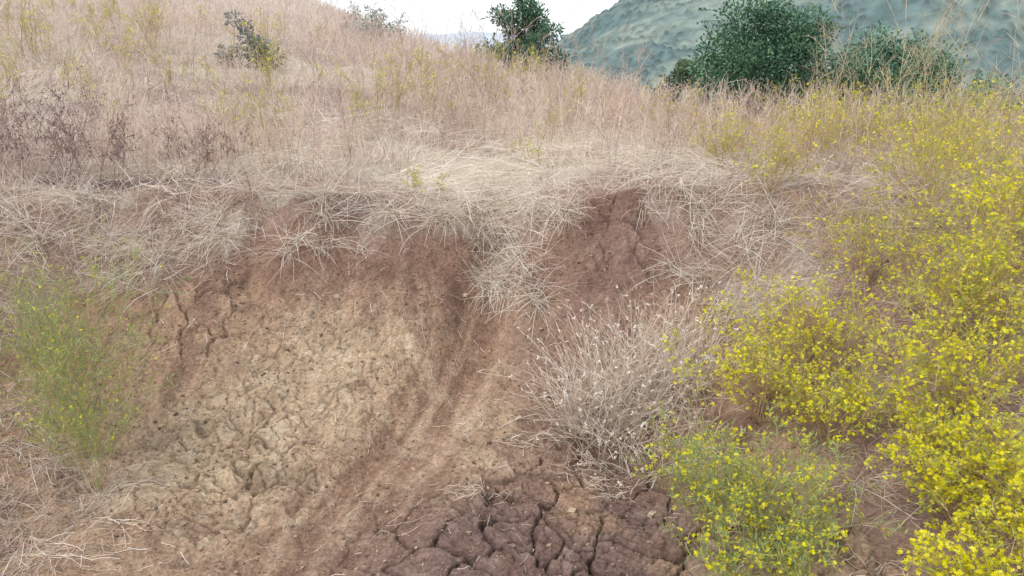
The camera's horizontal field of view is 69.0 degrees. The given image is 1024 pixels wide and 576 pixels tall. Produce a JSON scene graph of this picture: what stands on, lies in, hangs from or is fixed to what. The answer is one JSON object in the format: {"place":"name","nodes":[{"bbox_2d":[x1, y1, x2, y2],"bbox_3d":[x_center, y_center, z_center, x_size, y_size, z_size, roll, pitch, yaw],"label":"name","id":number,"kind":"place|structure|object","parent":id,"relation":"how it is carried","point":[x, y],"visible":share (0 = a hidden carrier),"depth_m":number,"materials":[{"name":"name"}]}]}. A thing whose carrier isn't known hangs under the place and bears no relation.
{"place":"outdoors","nodes":[
{"label":"outdoors","id":0,"kind":"place"},
{"bbox_2d":[313,0,617,33],"label":"sky","id":1,"kind":"structure","parent":0,"point":[561,11],"materials":[{"name":"white"}]},
{"bbox_2d":[413,31,566,55],"bbox_3d":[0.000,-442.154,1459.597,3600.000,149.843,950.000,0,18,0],"label":"distant hills","id":2,"kind":"structure","parent":0,"point":[489,36],"depth_m":1333.23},
{"bbox_2d":[0,0,1023,575],"bbox_3d":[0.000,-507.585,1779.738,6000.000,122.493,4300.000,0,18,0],"label":"ground","id":3,"kind":"structure","parent":0,"point":[404,264],"depth_m":3.45,"materials":[{"name":"soil"}]},
{"bbox_2d":[0,214,196,493],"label":"green wispy plant","id":4,"kind":"object","parent":3,"relation":"on","point":[59,369],"visible":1,"depth_m":2.88,"materials":[{"name":"green plant"}]},
{"bbox_2d":[0,65,255,190],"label":"dead brown weeds","id":5,"kind":"object","parent":3,"relation":"on","point":[62,129],"visible":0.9,"depth_m":4.44,"materials":[{"name":"plant"}]},
{"bbox_2d":[213,9,285,67],"bbox_3d":[-3.288,-3.072,9.243,0.879,0.744,0.863,0,18,0],"label":"grey shrub","id":6,"kind":"object","parent":3,"relation":"on","point":[246,31],"visible":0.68,"depth_m":9.08,"materials":[{"name":"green plant"}]},
{"bbox_2d":[0,0,744,200],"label":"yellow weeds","id":7,"kind":"object","parent":3,"relation":"on","point":[268,59],"visible":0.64,"depth_m":7.32,"materials":[{"name":"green plant"}]},
{"bbox_2d":[339,0,408,42],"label":"grey shrub","id":8,"kind":"object","parent":3,"relation":"on","point":[381,24],"visible":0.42,"depth_m":16.04,"materials":[{"name":"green plant"}]},
{"bbox_2d":[0,193,902,575],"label":"scattered stones","id":9,"kind":"object","parent":3,"relation":"on","point":[570,511],"visible":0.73,"depth_m":3.03,"materials":[{"name":"stone"}]},
{"bbox_2d":[0,0,1023,575],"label":"dry grass","id":10,"kind":"structure","parent":3,"relation":"on","point":[466,182],"depth_m":4.71,"materials":[{"name":"plant"}]},
{"bbox_2d":[4,186,1021,575],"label":"straw litter","id":11,"kind":"object","parent":3,"relation":"on","point":[46,550],"visible":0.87,"depth_m":2.82,"materials":[{"name":"beige plant"}]},
{"bbox_2d":[474,0,570,79],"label":"green shrub","id":12,"kind":"object","parent":3,"relation":"on","point":[527,12],"visible":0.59,"depth_m":12.36,"materials":[{"name":"green plant"}]},
{"bbox_2d":[118,0,1023,132],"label":"tall dry stalks","id":13,"kind":"object","parent":3,"relation":"on","point":[642,49],"visible":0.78,"depth_m":8.04,"materials":[{"name":"plant"}]},
{"bbox_2d":[478,294,727,462],"bbox_3d":[0.390,0.387,3.244,1.112,0.602,1.078,0,18,0],"label":"dry grass clump","id":14,"kind":"object","parent":3,"relation":"on","point":[607,414],"visible":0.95,"depth_m":3.22,"materials":[{"name":"plant"}]},
{"bbox_2d":[562,372,759,489],"bbox_3d":[0.599,0.548,2.999,0.787,0.485,0.778,0,18,0],"label":"dry grass clump","id":15,"kind":"object","parent":3,"relation":"on","point":[637,444],"visible":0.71,"depth_m":3.01,"materials":[{"name":"plant"}]},
{"bbox_2d":[641,58,705,118],"bbox_3d":[2.329,-2.806,10.701,0.995,0.984,0.955,15,23,39],"label":"green shrub","id":16,"kind":"object","parent":3,"relation":"on","point":[676,68],"visible":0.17,"depth_m":10.45,"materials":[{"name":"green plant"}]},
{"bbox_2d":[553,275,807,421],"bbox_3d":[0.718,0.244,3.339,1.072,0.654,1.065,0,18,0],"label":"dry grass clump","id":17,"kind":"object","parent":3,"relation":"on","point":[706,367],"visible":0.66,"depth_m":3.31,"materials":[{"name":"plant"}]},
{"bbox_2d":[623,384,908,575],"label":"green flowering plant","id":18,"kind":"object","parent":3,"relation":"on","point":[734,502],"visible":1,"depth_m":2.25,"materials":[{"name":"green plant"}]},
{"bbox_2d":[674,0,864,135],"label":"green shrub","id":19,"kind":"object","parent":3,"relation":"on","point":[760,55],"visible":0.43,"depth_m":8.78,"materials":[{"name":"green plant"}]},
{"bbox_2d":[655,230,932,454],"bbox_3d":[1.030,0.217,2.799,0.968,0.710,1.068,0,18,0],"label":"yellow flower bush","id":20,"kind":"object","parent":3,"relation":"on","point":[849,408],"visible":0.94,"depth_m":2.77,"materials":[{"name":"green plant"}]},
{"bbox_2d":[676,71,1023,197],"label":"yellow flower bush","id":21,"kind":"object","parent":3,"relation":"on","point":[730,137],"visible":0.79,"depth_m":4.12,"materials":[{"name":"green plant"}]},
{"bbox_2d":[695,75,1023,154],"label":"yellow flower bush","id":22,"kind":"object","parent":3,"relation":"on","point":[876,108],"visible":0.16,"depth_m":5.26,"materials":[{"name":"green plant"}]},
{"bbox_2d":[792,19,980,137],"bbox_3d":[4.194,-2.157,8.666,2.325,1.836,2.077,0,18,0],"label":"green shrub","id":23,"kind":"object","parent":3,"relation":"on","point":[896,71],"visible":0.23,"depth_m":8.34,"materials":[{"name":"green plant"}]},
{"bbox_2d":[783,73,1023,287],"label":"yellow flower bush","id":24,"kind":"object","parent":3,"relation":"on","point":[927,146],"visible":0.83,"depth_m":3.19,"materials":[{"name":"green plant"}]},
{"bbox_2d":[837,111,1023,341],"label":"yellow flower bush","id":25,"kind":"object","parent":3,"relation":"on","point":[980,283],"visible":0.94,"depth_m":2.69,"materials":[{"name":"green plant"}]},
{"bbox_2d":[847,257,1023,491],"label":"yellow flower bush","id":26,"kind":"object","parent":3,"relation":"on","point":[922,421],"visible":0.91,"depth_m":2.33,"materials":[{"name":"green plant"}]},
{"bbox_2d":[865,405,1023,575],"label":"yellow flower bush","id":27,"kind":"object","parent":3,"relation":"on","point":[936,490],"visible":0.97,"depth_m":2.01,"materials":[{"name":"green plant"}]},
{"bbox_2d":[944,67,1023,143],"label":"green shrub","id":28,"kind":"object","parent":3,"relation":"on","point":[982,78],"visible":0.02,"depth_m":8.02,"materials":[{"name":"green plant"}]},
{"bbox_2d":[537,0,1023,116],"bbox_3d":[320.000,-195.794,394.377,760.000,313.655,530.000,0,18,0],"label":"hillside","id":29,"kind":"structure","parent":0,"point":[674,29],"depth_m":309.96,"materials":[{"name":"green plant"}]}
]}

